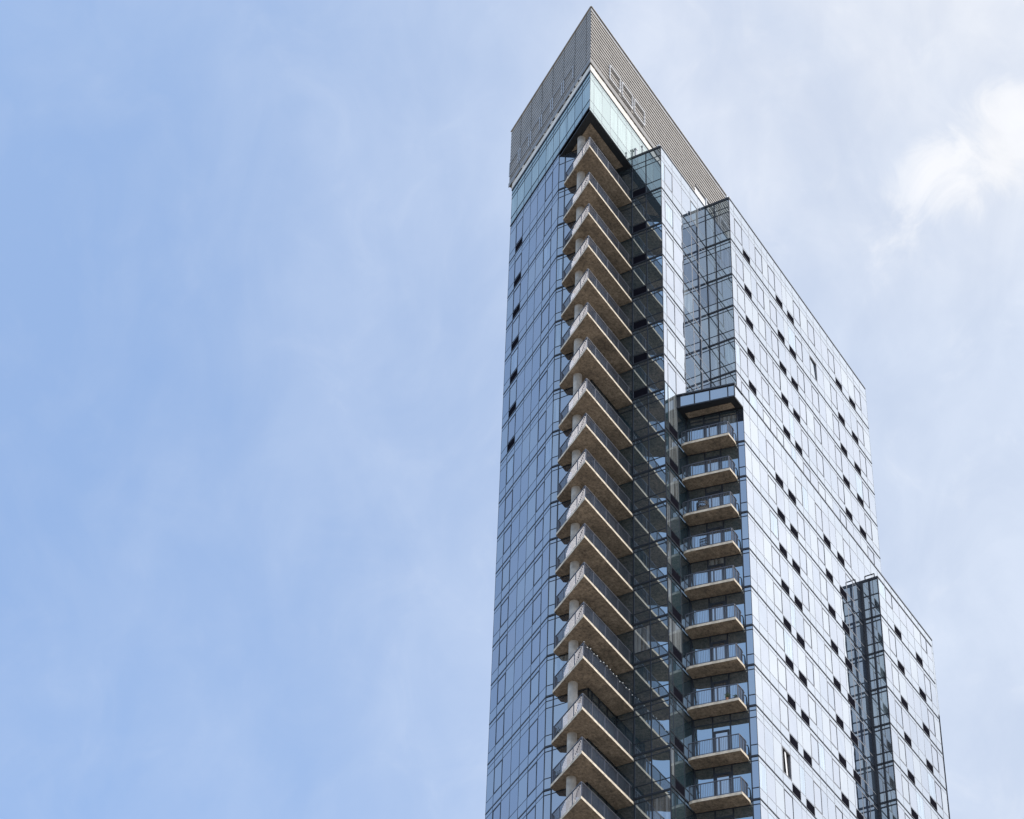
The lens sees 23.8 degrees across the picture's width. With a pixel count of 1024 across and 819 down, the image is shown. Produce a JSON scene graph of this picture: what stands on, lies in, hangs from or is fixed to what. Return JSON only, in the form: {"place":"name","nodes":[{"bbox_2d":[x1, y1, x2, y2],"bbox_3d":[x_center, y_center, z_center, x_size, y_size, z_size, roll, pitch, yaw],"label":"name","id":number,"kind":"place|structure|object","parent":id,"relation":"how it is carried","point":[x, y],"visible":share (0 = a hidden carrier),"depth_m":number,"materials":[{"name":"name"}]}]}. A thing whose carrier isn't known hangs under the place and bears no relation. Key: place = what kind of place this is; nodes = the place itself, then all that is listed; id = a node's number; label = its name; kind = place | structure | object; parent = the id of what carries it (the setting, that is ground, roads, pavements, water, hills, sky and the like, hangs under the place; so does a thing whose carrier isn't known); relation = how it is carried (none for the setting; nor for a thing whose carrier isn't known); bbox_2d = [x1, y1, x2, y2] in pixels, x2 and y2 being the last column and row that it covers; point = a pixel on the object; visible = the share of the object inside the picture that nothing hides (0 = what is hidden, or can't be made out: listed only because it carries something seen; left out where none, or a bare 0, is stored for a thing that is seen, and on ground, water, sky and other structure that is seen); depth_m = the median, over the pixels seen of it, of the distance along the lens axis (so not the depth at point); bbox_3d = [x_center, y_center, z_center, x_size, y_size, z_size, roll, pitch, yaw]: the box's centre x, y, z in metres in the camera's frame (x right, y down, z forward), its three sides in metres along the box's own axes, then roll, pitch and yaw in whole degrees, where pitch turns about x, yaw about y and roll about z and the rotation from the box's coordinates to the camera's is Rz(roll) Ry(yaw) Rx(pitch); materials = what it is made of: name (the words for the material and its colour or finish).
{"place":"outdoors","nodes":[
{"label":"outdoors","id":0,"kind":"place"},
{"bbox_2d":[0,0,1023,818],"label":"sky","id":1,"kind":"structure","parent":0,"point":[254,254],"materials":[{"name":"blue"}]},
{"bbox_2d":[697,499,708,509],"bbox_3d":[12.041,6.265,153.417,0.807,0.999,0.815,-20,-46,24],"label":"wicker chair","id":2,"kind":"object","parent":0,"point":[702,506],"visible":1,"depth_m":153.25,"materials":[{"name":"wicker"}]},
{"label":"ground","id":3,"kind":"structure","parent":0,"visible":0},
{"bbox_2d":[485,6,949,818],"bbox_3d":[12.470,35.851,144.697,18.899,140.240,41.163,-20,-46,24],"label":"apartment tower","id":4,"kind":"structure","parent":3,"relation":"on","point":[673,356],"depth_m":157.58,"materials":[{"name":"blue glass"}]},
{"bbox_2d":[493,760,501,793],"bbox_3d":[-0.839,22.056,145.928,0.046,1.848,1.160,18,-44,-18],"label":"window","id":5,"kind":"structure","parent":4,"relation":"in","point":[498,769],"depth_m":145.96,"materials":[{"name":"glass"}]},
{"bbox_2d":[495,712,503,744],"bbox_3d":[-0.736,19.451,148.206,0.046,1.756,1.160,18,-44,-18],"label":"window","id":6,"kind":"structure","parent":4,"relation":"in","point":[500,721],"depth_m":148.23,"materials":[{"name":"glass"}]},
{"bbox_2d":[497,672,505,704],"bbox_3d":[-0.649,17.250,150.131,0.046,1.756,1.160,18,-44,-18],"label":"window","id":7,"kind":"structure","parent":4,"relation":"in","point":[501,683],"depth_m":150.19,"materials":[{"name":"glass"}]},
{"bbox_2d":[498,634,506,665],"bbox_3d":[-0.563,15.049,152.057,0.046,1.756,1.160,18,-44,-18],"label":"window","id":8,"kind":"structure","parent":4,"relation":"in","point":[503,644],"depth_m":152.07,"materials":[{"name":"glass"}]},
{"bbox_2d":[500,596,508,627],"bbox_3d":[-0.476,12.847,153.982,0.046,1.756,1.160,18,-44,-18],"label":"window","id":9,"kind":"structure","parent":4,"relation":"in","point":[504,607],"depth_m":154.02,"materials":[{"name":"glass"}]},
{"bbox_2d":[501,560,509,590],"bbox_3d":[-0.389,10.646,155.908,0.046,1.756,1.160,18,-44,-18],"label":"window","id":10,"kind":"structure","parent":4,"relation":"in","point":[505,571],"depth_m":155.91,"materials":[{"name":"glass"}]},
{"bbox_2d":[503,525,510,553],"bbox_3d":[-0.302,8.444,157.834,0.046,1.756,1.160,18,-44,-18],"label":"window","id":11,"kind":"structure","parent":4,"relation":"in","point":[507,535],"depth_m":157.86,"materials":[{"name":"glass"}]},
{"bbox_2d":[504,489,512,519],"bbox_3d":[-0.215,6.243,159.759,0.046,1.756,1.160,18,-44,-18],"label":"window","id":12,"kind":"structure","parent":4,"relation":"in","point":[508,500],"depth_m":159.80,"materials":[{"name":"glass"}]},
{"bbox_2d":[506,454,513,483],"bbox_3d":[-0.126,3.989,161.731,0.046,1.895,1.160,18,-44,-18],"label":"window","id":13,"kind":"structure","parent":4,"relation":"in","point":[510,464],"depth_m":161.76,"materials":[{"name":"glass"}]},
{"bbox_2d":[507,413,515,444],"bbox_3d":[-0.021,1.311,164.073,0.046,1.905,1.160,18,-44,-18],"label":"window","id":14,"kind":"structure","parent":4,"relation":"in","point":[511,425],"depth_m":164.09,"materials":[{"name":"glass"}]},
{"bbox_2d":[509,380,516,408],"bbox_3d":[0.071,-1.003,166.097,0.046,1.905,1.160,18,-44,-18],"label":"window","id":15,"kind":"structure","parent":4,"relation":"in","point":[512,393],"depth_m":166.15,"materials":[{"name":"glass"}]},
{"bbox_2d":[510,347,517,375],"bbox_3d":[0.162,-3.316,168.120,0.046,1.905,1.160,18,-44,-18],"label":"window","id":16,"kind":"structure","parent":4,"relation":"in","point":[514,358],"depth_m":168.17,"materials":[{"name":"glass"}]},
{"bbox_2d":[511,315,518,343],"bbox_3d":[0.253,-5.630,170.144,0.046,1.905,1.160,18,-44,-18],"label":"window","id":17,"kind":"structure","parent":4,"relation":"in","point":[515,326],"depth_m":170.15,"materials":[{"name":"glass"}]},
{"bbox_2d":[527,761,536,796],"bbox_3d":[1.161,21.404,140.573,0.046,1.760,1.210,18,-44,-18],"label":"window","id":18,"kind":"structure","parent":4,"relation":"in","point":[531,778],"depth_m":140.61,"materials":[{"name":"glass"}]},
{"bbox_2d":[528,718,537,753],"bbox_3d":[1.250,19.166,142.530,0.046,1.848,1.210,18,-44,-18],"label":"window","id":19,"kind":"structure","parent":4,"relation":"in","point":[533,729],"depth_m":142.55,"materials":[{"name":"glass"}]},
{"bbox_2d":[530,671,538,703],"bbox_3d":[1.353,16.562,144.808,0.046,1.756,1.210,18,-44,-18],"label":"window","id":20,"kind":"structure","parent":4,"relation":"in","point":[534,682],"depth_m":144.83,"materials":[{"name":"glass"}]},
{"bbox_2d":[531,631,539,663],"bbox_3d":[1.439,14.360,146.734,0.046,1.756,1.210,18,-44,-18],"label":"window","id":21,"kind":"structure","parent":4,"relation":"in","point":[535,644],"depth_m":146.77,"materials":[{"name":"glass"}]},
{"bbox_2d":[532,592,540,624],"bbox_3d":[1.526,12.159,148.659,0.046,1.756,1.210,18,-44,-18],"label":"window","id":22,"kind":"structure","parent":4,"relation":"in","point":[536,611],"depth_m":148.70,"materials":[{"name":"glass"}]},
{"bbox_2d":[533,554,541,586],"bbox_3d":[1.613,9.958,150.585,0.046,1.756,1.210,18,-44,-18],"label":"window","id":23,"kind":"structure","parent":4,"relation":"in","point":[537,575],"depth_m":150.60,"materials":[{"name":"glass"}]},
{"bbox_2d":[534,518,542,548],"bbox_3d":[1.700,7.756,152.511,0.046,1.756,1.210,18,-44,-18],"label":"window","id":24,"kind":"structure","parent":4,"relation":"in","point":[539,527],"depth_m":152.52,"materials":[{"name":"glass"}]},
{"bbox_2d":[535,482,543,512],"bbox_3d":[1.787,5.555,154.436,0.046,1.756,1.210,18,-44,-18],"label":"window","id":25,"kind":"structure","parent":4,"relation":"in","point":[540,491],"depth_m":154.43,"materials":[{"name":"glass"}]},
{"bbox_2d":[536,447,544,476],"bbox_3d":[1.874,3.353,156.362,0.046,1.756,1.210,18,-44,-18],"label":"window","id":26,"kind":"structure","parent":4,"relation":"in","point":[541,457],"depth_m":156.37,"materials":[{"name":"glass"}]},
{"bbox_2d":[537,411,545,442],"bbox_3d":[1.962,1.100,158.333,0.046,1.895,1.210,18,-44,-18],"label":"window","id":27,"kind":"structure","parent":4,"relation":"in","point":[542,421],"depth_m":158.36,"materials":[{"name":"glass"}]},
{"bbox_2d":[539,370,546,400],"bbox_3d":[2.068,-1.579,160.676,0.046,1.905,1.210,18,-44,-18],"label":"window","id":28,"kind":"structure","parent":4,"relation":"in","point":[543,381],"depth_m":160.70,"materials":[{"name":"glass"}]},
{"bbox_2d":[540,336,547,365],"bbox_3d":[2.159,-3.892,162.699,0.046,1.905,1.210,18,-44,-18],"label":"window","id":29,"kind":"structure","parent":4,"relation":"in","point":[544,347],"depth_m":162.75,"materials":[{"name":"glass"}]},
{"bbox_2d":[541,303,548,332],"bbox_3d":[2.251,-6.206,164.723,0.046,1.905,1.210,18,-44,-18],"label":"window","id":30,"kind":"structure","parent":4,"relation":"in","point":[545,313],"depth_m":164.75,"materials":[{"name":"glass"}]},
{"bbox_2d":[542,270,549,299],"bbox_3d":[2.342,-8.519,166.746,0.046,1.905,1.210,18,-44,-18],"label":"window","id":31,"kind":"structure","parent":4,"relation":"in","point":[546,281],"depth_m":166.78,"materials":[{"name":"glass"}]},
{"bbox_2d":[543,239,550,267],"bbox_3d":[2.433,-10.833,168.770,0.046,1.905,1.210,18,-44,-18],"label":"window","id":32,"kind":"structure","parent":4,"relation":"in","point":[547,249],"depth_m":168.78,"materials":[{"name":"glass"}]},
{"bbox_2d":[544,208,551,235],"bbox_3d":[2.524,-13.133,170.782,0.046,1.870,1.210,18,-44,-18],"label":"window","id":33,"kind":"structure","parent":4,"relation":"in","point":[547,220],"depth_m":170.82,"materials":[{"name":"glass"}]},
{"bbox_2d":[545,171,552,200],"bbox_3d":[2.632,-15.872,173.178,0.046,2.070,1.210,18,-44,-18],"label":"window","id":34,"kind":"structure","parent":4,"relation":"in","point":[548,184],"depth_m":173.21,"materials":[{"name":"glass"}]},
{"bbox_2d":[664,164,672,192],"bbox_3d":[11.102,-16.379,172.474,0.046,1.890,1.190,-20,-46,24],"label":"window","id":35,"kind":"structure","parent":4,"relation":"in","point":[668,176],"depth_m":172.51,"materials":[{"name":"glass"}]},
{"bbox_2d":[665,201,672,228],"bbox_3d":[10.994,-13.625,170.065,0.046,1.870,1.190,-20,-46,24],"label":"window","id":36,"kind":"structure","parent":4,"relation":"in","point":[668,211],"depth_m":170.07,"materials":[{"name":"glass"}]},
{"bbox_2d":[666,232,673,259],"bbox_3d":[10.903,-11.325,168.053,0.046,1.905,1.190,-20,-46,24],"label":"window","id":37,"kind":"structure","parent":4,"relation":"in","point":[669,242],"depth_m":168.13,"materials":[{"name":"glass"}]},
{"bbox_2d":[666,263,674,292],"bbox_3d":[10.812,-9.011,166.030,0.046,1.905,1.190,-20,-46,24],"label":"window","id":38,"kind":"structure","parent":4,"relation":"in","point":[669,273],"depth_m":166.05,"materials":[{"name":"glass"}]},
{"bbox_2d":[667,296,674,324],"bbox_3d":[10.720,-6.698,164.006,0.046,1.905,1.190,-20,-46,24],"label":"window","id":39,"kind":"structure","parent":4,"relation":"in","point":[670,306],"depth_m":164.03,"materials":[{"name":"glass"}]},
{"bbox_2d":[667,328,675,358],"bbox_3d":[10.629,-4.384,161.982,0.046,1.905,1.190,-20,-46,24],"label":"window","id":40,"kind":"structure","parent":4,"relation":"in","point":[671,340],"depth_m":162.00,"materials":[{"name":"glass"}]},
{"bbox_2d":[668,363,676,394],"bbox_3d":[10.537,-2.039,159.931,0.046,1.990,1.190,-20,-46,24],"label":"window","id":41,"kind":"structure","parent":4,"relation":"in","point":[671,372],"depth_m":159.96,"materials":[{"name":"glass"}]},
{"bbox_2d":[690,200,697,226],"bbox_3d":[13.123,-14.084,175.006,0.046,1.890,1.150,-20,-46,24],"label":"window","id":42,"kind":"structure","parent":4,"relation":"in","point":[694,211],"depth_m":175.06,"materials":[{"name":"glass"}]},
{"bbox_2d":[691,236,698,262],"bbox_3d":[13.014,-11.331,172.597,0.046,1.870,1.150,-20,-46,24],"label":"window","id":43,"kind":"structure","parent":4,"relation":"in","point":[695,247],"depth_m":172.66,"materials":[{"name":"glass"}]},
{"bbox_2d":[692,266,699,294],"bbox_3d":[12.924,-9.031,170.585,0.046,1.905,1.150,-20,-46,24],"label":"window","id":44,"kind":"structure","parent":4,"relation":"in","point":[695,277],"depth_m":170.61,"materials":[{"name":"glass"}]},
{"bbox_2d":[693,298,700,326],"bbox_3d":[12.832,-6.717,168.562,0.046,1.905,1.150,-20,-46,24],"label":"window","id":45,"kind":"structure","parent":4,"relation":"in","point":[696,308],"depth_m":168.60,"materials":[{"name":"glass"}]},
{"bbox_2d":[694,331,701,359],"bbox_3d":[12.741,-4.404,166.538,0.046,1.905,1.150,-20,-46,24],"label":"window","id":46,"kind":"structure","parent":4,"relation":"in","point":[697,341],"depth_m":166.57,"materials":[{"name":"glass"}]},
{"bbox_2d":[695,364,702,389],"bbox_3d":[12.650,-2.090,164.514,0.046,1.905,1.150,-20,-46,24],"label":"window","id":47,"kind":"structure","parent":4,"relation":"in","point":[698,374],"depth_m":164.59,"materials":[{"name":"glass"}]},
{"bbox_2d":[704,421,718,436],"bbox_3d":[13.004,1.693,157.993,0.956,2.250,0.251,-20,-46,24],"label":"door","id":48,"kind":"structure","parent":4,"relation":"in","point":[713,429],"depth_m":158.36,"materials":[{"name":"glass"}]},
{"bbox_2d":[705,455,719,471],"bbox_3d":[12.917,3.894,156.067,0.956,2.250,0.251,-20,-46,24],"label":"door","id":49,"kind":"structure","parent":4,"relation":"in","point":[713,457],"depth_m":156.41,"materials":[{"name":"glass"}]},
{"bbox_2d":[706,490,721,506],"bbox_3d":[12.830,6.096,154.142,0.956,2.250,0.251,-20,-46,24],"label":"door","id":50,"kind":"structure","parent":4,"relation":"in","point":[715,492],"depth_m":154.51,"materials":[{"name":"glass"}]},
{"bbox_2d":[707,526,722,543],"bbox_3d":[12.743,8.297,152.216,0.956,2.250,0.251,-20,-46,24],"label":"door","id":51,"kind":"structure","parent":4,"relation":"in","point":[716,528],"depth_m":152.56,"materials":[{"name":"glass"}]},
{"bbox_2d":[709,563,723,582],"bbox_3d":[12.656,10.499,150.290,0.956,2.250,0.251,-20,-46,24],"label":"door","id":52,"kind":"structure","parent":4,"relation":"in","point":[722,564],"depth_m":150.60,"materials":[{"name":"glass"}]},
{"bbox_2d":[710,601,725,620],"bbox_3d":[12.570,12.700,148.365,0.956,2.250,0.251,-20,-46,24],"label":"door","id":53,"kind":"structure","parent":4,"relation":"in","point":[717,604],"depth_m":148.70,"materials":[{"name":"glass"}]},
{"bbox_2d":[711,640,726,660],"bbox_3d":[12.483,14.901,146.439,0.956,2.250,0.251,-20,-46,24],"label":"door","id":54,"kind":"structure","parent":4,"relation":"in","point":[719,643],"depth_m":146.75,"materials":[{"name":"glass"}]},
{"bbox_2d":[712,680,727,700],"bbox_3d":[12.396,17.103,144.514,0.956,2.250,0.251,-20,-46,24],"label":"door","id":55,"kind":"structure","parent":4,"relation":"in","point":[725,682],"depth_m":144.86,"materials":[{"name":"glass"}]},
{"bbox_2d":[713,729,729,752],"bbox_3d":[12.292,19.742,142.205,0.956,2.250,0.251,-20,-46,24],"label":"door","id":56,"kind":"structure","parent":4,"relation":"in","point":[726,732],"depth_m":142.48,"materials":[{"name":"glass"}]},
{"bbox_2d":[715,771,731,795],"bbox_3d":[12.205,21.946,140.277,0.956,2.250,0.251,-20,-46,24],"label":"door","id":57,"kind":"structure","parent":4,"relation":"in","point":[725,775],"depth_m":140.58,"materials":[{"name":"glass"}]},
{"bbox_2d":[736,254,743,280],"bbox_3d":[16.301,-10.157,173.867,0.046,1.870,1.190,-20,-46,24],"label":"window","id":58,"kind":"structure","parent":4,"relation":"in","point":[739,264],"depth_m":173.89,"materials":[{"name":"glass"}]},
{"bbox_2d":[737,284,745,312],"bbox_3d":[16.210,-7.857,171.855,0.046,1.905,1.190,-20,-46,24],"label":"window","id":59,"kind":"structure","parent":4,"relation":"in","point":[741,296],"depth_m":171.90,"materials":[{"name":"glass"}]},
{"bbox_2d":[738,315,746,344],"bbox_3d":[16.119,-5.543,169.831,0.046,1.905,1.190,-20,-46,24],"label":"window","id":60,"kind":"structure","parent":4,"relation":"in","point":[742,326],"depth_m":169.90,"materials":[{"name":"glass"}]},
{"bbox_2d":[740,348,748,377],"bbox_3d":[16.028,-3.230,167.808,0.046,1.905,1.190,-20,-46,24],"label":"window","id":61,"kind":"structure","parent":4,"relation":"in","point":[743,358],"depth_m":167.84,"materials":[{"name":"glass"}]},
{"bbox_2d":[741,381,749,401],"bbox_3d":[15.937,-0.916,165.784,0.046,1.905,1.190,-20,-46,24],"label":"window","id":62,"kind":"structure","parent":4,"relation":"in","point":[745,391],"depth_m":166.11,"materials":[{"name":"glass"}]},
{"bbox_2d":[758,313,765,339],"bbox_3d":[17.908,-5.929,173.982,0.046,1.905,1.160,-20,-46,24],"label":"window","id":63,"kind":"structure","parent":4,"relation":"in","point":[762,327],"depth_m":174.01,"materials":[{"name":"glass"}]},
{"bbox_2d":[760,345,767,372],"bbox_3d":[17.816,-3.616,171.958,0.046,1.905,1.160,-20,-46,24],"label":"window","id":64,"kind":"structure","parent":4,"relation":"in","point":[763,355],"depth_m":171.99,"materials":[{"name":"glass"}]},
{"bbox_2d":[761,376,769,405],"bbox_3d":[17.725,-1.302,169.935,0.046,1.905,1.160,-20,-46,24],"label":"window","id":65,"kind":"structure","parent":4,"relation":"in","point":[765,387],"depth_m":169.98,"materials":[{"name":"glass"}]},
{"bbox_2d":[763,409,770,428],"bbox_3d":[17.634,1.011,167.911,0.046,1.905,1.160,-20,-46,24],"label":"window","id":66,"kind":"structure","parent":4,"relation":"in","point":[767,420],"depth_m":168.23,"materials":[{"name":"glass"}]},
{"bbox_2d":[766,439,774,469],"bbox_3d":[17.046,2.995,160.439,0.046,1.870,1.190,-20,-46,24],"label":"window","id":67,"kind":"structure","parent":4,"relation":"in","point":[770,450],"depth_m":160.47,"materials":[{"name":"glass"}]},
{"bbox_2d":[768,475,776,504],"bbox_3d":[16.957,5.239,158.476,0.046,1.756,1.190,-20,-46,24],"label":"window","id":68,"kind":"structure","parent":4,"relation":"in","point":[771,484],"depth_m":158.48,"materials":[{"name":"glass"}]},
{"bbox_2d":[770,510,778,539],"bbox_3d":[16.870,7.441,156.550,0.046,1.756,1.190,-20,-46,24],"label":"window","id":69,"kind":"structure","parent":4,"relation":"in","point":[773,519],"depth_m":156.56,"materials":[{"name":"glass"}]},
{"bbox_2d":[772,546,780,575],"bbox_3d":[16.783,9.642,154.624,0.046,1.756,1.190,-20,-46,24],"label":"window","id":70,"kind":"structure","parent":4,"relation":"in","point":[775,555],"depth_m":154.62,"materials":[{"name":"glass"}]},
{"bbox_2d":[773,581,782,613],"bbox_3d":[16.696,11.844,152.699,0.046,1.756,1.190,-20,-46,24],"label":"window","id":71,"kind":"structure","parent":4,"relation":"in","point":[777,592],"depth_m":152.71,"materials":[{"name":"glass"}]},
{"bbox_2d":[775,395,782,422],"bbox_3d":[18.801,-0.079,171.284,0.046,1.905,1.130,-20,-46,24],"label":"window","id":72,"kind":"structure","parent":4,"relation":"in","point":[778,404],"depth_m":171.32,"materials":[{"name":"glass"}]},
{"bbox_2d":[775,619,784,651],"bbox_3d":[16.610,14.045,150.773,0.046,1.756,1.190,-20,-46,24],"label":"window","id":73,"kind":"structure","parent":4,"relation":"in","point":[779,629],"depth_m":150.78,"materials":[{"name":"glass"}]},
{"bbox_2d":[777,428,783,445],"bbox_3d":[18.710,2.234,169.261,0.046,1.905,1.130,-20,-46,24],"label":"window","id":74,"kind":"structure","parent":4,"relation":"in","point":[780,437],"depth_m":169.61,"materials":[{"name":"glass"}]},
{"bbox_2d":[777,658,786,690],"bbox_3d":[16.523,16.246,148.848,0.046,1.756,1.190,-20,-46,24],"label":"window","id":75,"kind":"structure","parent":4,"relation":"in","point":[782,679],"depth_m":148.88,"materials":[{"name":"glass"}]},
{"bbox_2d":[779,697,788,730],"bbox_3d":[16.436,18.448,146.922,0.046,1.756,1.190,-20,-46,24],"label":"window","id":76,"kind":"structure","parent":4,"relation":"in","point":[784,717],"depth_m":146.93,"materials":[{"name":"glass"}]},
{"bbox_2d":[782,746,791,780],"bbox_3d":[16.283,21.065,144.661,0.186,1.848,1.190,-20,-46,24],"label":"window","id":77,"kind":"structure","parent":4,"relation":"in","point":[786,756],"depth_m":144.86,"materials":[{"name":"glass"}]},
{"bbox_2d":[795,477,802,505],"bbox_3d":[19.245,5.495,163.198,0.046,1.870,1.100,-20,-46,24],"label":"window","id":78,"kind":"structure","parent":4,"relation":"in","point":[799,495],"depth_m":163.19,"materials":[{"name":"glass"}]},
{"bbox_2d":[797,512,804,539],"bbox_3d":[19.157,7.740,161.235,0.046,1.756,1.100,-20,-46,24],"label":"window","id":79,"kind":"structure","parent":4,"relation":"in","point":[801,527],"depth_m":161.25,"materials":[{"name":"glass"}]},
{"bbox_2d":[799,546,807,575],"bbox_3d":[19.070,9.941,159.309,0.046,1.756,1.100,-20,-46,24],"label":"window","id":80,"kind":"structure","parent":4,"relation":"in","point":[803,559],"depth_m":159.31,"materials":[{"name":"glass"}]},
{"bbox_2d":[801,429,808,456],"bbox_3d":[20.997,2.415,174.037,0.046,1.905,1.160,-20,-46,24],"label":"window","id":81,"kind":"structure","parent":4,"relation":"in","point":[805,445],"depth_m":174.06,"materials":[{"name":"glass"}]},
{"bbox_2d":[801,582,809,611],"bbox_3d":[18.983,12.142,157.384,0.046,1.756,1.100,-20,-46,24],"label":"window","id":82,"kind":"structure","parent":4,"relation":"in","point":[805,592],"depth_m":157.40,"materials":[{"name":"glass"}]},
{"bbox_2d":[803,462,810,480],"bbox_3d":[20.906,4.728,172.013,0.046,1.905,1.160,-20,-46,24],"label":"window","id":83,"kind":"structure","parent":4,"relation":"in","point":[806,470],"depth_m":172.37,"materials":[{"name":"glass"}]},
{"bbox_2d":[803,618,811,647],"bbox_3d":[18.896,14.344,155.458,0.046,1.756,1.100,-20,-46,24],"label":"window","id":84,"kind":"structure","parent":4,"relation":"in","point":[807,628],"depth_m":155.47,"materials":[{"name":"glass"}]},
{"bbox_2d":[806,656,814,686],"bbox_3d":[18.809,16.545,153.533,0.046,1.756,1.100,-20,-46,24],"label":"window","id":85,"kind":"structure","parent":4,"relation":"in","point":[809,665],"depth_m":153.53,"materials":[{"name":"glass"}]},
{"bbox_2d":[808,694,816,724],"bbox_3d":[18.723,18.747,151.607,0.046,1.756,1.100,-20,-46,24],"label":"window","id":86,"kind":"structure","parent":4,"relation":"in","point":[812,704],"depth_m":151.63,"materials":[{"name":"glass"}]},
{"bbox_2d":[809,355,817,381],"bbox_3d":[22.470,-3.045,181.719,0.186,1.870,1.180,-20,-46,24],"label":"window","id":87,"kind":"structure","parent":4,"relation":"in","point":[813,368],"depth_m":181.88,"materials":[{"name":"glass"}]},
{"bbox_2d":[810,733,819,765],"bbox_3d":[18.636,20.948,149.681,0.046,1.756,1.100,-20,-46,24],"label":"window","id":88,"kind":"structure","parent":4,"relation":"in","point":[814,743],"depth_m":149.68,"materials":[{"name":"glass"}]},
{"bbox_2d":[813,780,822,814],"bbox_3d":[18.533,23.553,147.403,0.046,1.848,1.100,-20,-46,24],"label":"window","id":89,"kind":"structure","parent":4,"relation":"in","point":[817,790],"depth_m":147.40,"materials":[{"name":"glass"}]},
{"bbox_2d":[815,502,822,530],"bbox_3d":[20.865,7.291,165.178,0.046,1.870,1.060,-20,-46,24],"label":"window","id":90,"kind":"structure","parent":4,"relation":"in","point":[819,522],"depth_m":165.20,"materials":[{"name":"glass"}]},
{"bbox_2d":[818,481,825,500],"bbox_3d":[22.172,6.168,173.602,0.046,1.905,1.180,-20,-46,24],"label":"window","id":91,"kind":"structure","parent":4,"relation":"in","point":[821,490],"depth_m":173.93,"materials":[{"name":"glass"}]},
{"bbox_2d":[820,572,827,600],"bbox_3d":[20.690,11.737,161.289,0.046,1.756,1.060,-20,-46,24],"label":"window","id":92,"kind":"structure","parent":4,"relation":"in","point":[823,582],"depth_m":161.33,"materials":[{"name":"glass"}]},
{"bbox_2d":[822,607,829,635],"bbox_3d":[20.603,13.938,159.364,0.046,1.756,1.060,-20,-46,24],"label":"window","id":93,"kind":"structure","parent":4,"relation":"in","point":[826,624],"depth_m":159.39,"materials":[{"name":"glass"}]},
{"bbox_2d":[824,643,832,673],"bbox_3d":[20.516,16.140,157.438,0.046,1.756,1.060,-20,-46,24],"label":"window","id":94,"kind":"structure","parent":4,"relation":"in","point":[828,654],"depth_m":157.48,"materials":[{"name":"glass"}]},
{"bbox_2d":[827,681,835,711],"bbox_3d":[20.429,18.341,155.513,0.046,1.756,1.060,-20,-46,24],"label":"window","id":95,"kind":"structure","parent":4,"relation":"in","point":[831,696],"depth_m":155.53,"materials":[{"name":"glass"}]},
{"bbox_2d":[830,720,837,749],"bbox_3d":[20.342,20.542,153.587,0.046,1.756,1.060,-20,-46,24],"label":"window","id":96,"kind":"structure","parent":4,"relation":"in","point":[833,729],"depth_m":153.60,"materials":[{"name":"glass"}]},
{"bbox_2d":[832,758,840,789],"bbox_3d":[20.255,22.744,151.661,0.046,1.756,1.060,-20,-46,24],"label":"window","id":97,"kind":"structure","parent":4,"relation":"in","point":[836,768],"depth_m":151.70,"materials":[{"name":"glass"}]},
{"bbox_2d":[843,538,851,567],"bbox_3d":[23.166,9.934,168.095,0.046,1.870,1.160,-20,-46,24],"label":"window","id":98,"kind":"structure","parent":4,"relation":"in","point":[847,556],"depth_m":168.13,"materials":[{"name":"glass"}]},
{"bbox_2d":[846,574,853,601],"bbox_3d":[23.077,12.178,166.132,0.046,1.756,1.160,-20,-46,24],"label":"window","id":99,"kind":"structure","parent":4,"relation":"in","point":[849,583],"depth_m":166.17,"materials":[{"name":"glass"}]},
{"bbox_2d":[848,607,856,636],"bbox_3d":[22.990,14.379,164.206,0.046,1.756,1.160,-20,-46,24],"label":"window","id":100,"kind":"structure","parent":4,"relation":"in","point":[852,619],"depth_m":164.23,"materials":[{"name":"glass"}]},
{"bbox_2d":[851,643,859,672],"bbox_3d":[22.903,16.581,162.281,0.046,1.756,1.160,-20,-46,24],"label":"window","id":101,"kind":"structure","parent":4,"relation":"in","point":[855,658],"depth_m":162.28,"materials":[{"name":"glass"}]},
{"bbox_2d":[854,680,862,708],"bbox_3d":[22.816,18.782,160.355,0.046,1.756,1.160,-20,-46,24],"label":"window","id":102,"kind":"structure","parent":4,"relation":"in","point":[858,696],"depth_m":160.39,"materials":[{"name":"glass"}]},
{"bbox_2d":[856,716,865,746],"bbox_3d":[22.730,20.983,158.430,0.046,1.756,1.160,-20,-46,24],"label":"window","id":103,"kind":"structure","parent":4,"relation":"in","point":[860,726],"depth_m":158.44,"materials":[{"name":"glass"}]},
{"bbox_2d":[859,754,868,784],"bbox_3d":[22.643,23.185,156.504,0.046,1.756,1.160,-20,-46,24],"label":"window","id":104,"kind":"structure","parent":4,"relation":"in","point":[863,764],"depth_m":156.52,"materials":[{"name":"glass"}]},
{"bbox_2d":[892,664,899,691],"bbox_3d":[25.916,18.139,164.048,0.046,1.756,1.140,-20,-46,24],"label":"window","id":105,"kind":"structure","parent":4,"relation":"in","point":[895,673],"depth_m":164.07,"materials":[{"name":"glass"}]},
{"bbox_2d":[895,700,903,729],"bbox_3d":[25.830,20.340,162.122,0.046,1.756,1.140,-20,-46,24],"label":"window","id":106,"kind":"structure","parent":4,"relation":"in","point":[899,717],"depth_m":162.16,"materials":[{"name":"glass"}]},
{"bbox_2d":[898,736,906,765],"bbox_3d":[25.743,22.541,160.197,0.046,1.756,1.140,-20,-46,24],"label":"window","id":107,"kind":"structure","parent":4,"relation":"in","point":[902,751],"depth_m":160.23,"materials":[{"name":"glass"}]},
{"bbox_2d":[901,774,910,804],"bbox_3d":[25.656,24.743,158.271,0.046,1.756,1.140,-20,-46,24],"label":"window","id":108,"kind":"structure","parent":4,"relation":"in","point":[905,784],"depth_m":158.33,"materials":[{"name":"glass"}]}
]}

